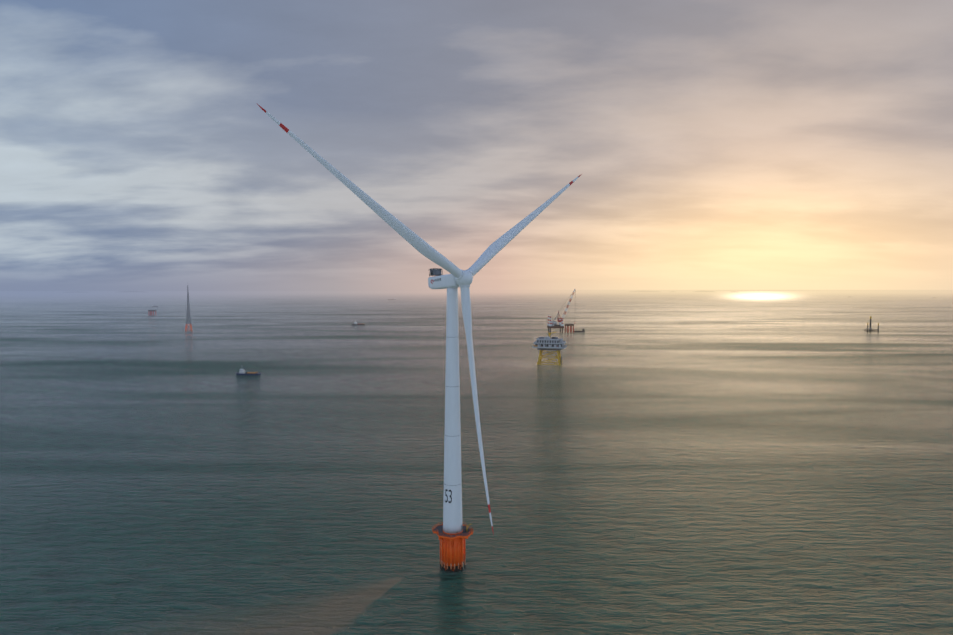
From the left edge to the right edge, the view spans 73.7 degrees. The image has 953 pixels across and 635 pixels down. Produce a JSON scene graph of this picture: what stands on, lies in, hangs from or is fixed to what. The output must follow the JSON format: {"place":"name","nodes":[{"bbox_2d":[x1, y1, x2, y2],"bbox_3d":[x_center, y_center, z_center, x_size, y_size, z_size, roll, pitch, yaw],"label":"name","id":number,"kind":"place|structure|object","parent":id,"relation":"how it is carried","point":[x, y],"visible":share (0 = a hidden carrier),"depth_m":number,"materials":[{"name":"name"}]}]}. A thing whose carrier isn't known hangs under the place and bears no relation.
{"place":"outdoors","nodes":[
{"label":"outdoors","id":0,"kind":"place"},
{"bbox_2d":[78,291,713,291],"bbox_3d":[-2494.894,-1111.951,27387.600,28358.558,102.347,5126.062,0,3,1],"label":"islands","id":1,"kind":"object","parent":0,"point":[630,291],"visible":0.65,"depth_m":28289.97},
{"bbox_2d":[0,291,952,634],"bbox_3d":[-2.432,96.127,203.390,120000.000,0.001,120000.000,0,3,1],"label":"sea water","id":2,"kind":"structure","parent":0,"point":[722,463],"depth_m":381.80,"materials":[{"name":"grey liquid"}]},
{"bbox_2d":[148,309,156,314],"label":"offshore platform","id":3,"kind":"structure","parent":2,"relation":"on","point":[150,310],"depth_m":2599.13,"materials":[{"name":"grey metal"}]},
{"bbox_2d":[185,287,191,330],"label":"lattice tower","id":4,"kind":"structure","parent":2,"relation":"in","point":[190,326],"depth_m":1632.25,"materials":[{"name":"grey"}]},
{"bbox_2d":[236,367,260,374],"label":"ship","id":5,"kind":"object","parent":2,"relation":"on","point":[241,372],"visible":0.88,"depth_m":780.99,"materials":[{"name":"grey metal"}]},
{"bbox_2d":[257,104,581,572],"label":"wind turbine","id":6,"kind":"object","parent":2,"relation":"on","point":[453,532],"visible":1,"depth_m":235.18,"materials":[{"name":"grey metal"}]},
{"bbox_2d":[532,331,566,364],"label":"offshore substation","id":7,"kind":"object","parent":2,"relation":"in","point":[557,344],"visible":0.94,"depth_m":888.50,"materials":[{"name":"grey metal"}]},
{"bbox_2d":[547,289,575,332],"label":"crane vessel","id":8,"kind":"object","parent":2,"relation":"on","point":[551,324],"visible":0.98,"depth_m":1565.29,"materials":[{"name":"grey metal"}]},
{"bbox_2d":[565,323,573,332],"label":"turbine foundation","id":9,"kind":"object","parent":2,"relation":"in","point":[568,325],"visible":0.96,"depth_m":1558.54,"materials":[{"name":"grey metal"}]},
{"bbox_2d":[864,316,878,332],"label":"vessel","id":10,"kind":"object","parent":2,"relation":"on","point":[870,330],"visible":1,"depth_m":1547.89,"materials":[{"name":"grey metal"}]},
{"bbox_2d":[0,0,952,290],"label":"sky","id":11,"kind":"structure","parent":0,"point":[715,145],"materials":[{"name":"grey"}]}
]}

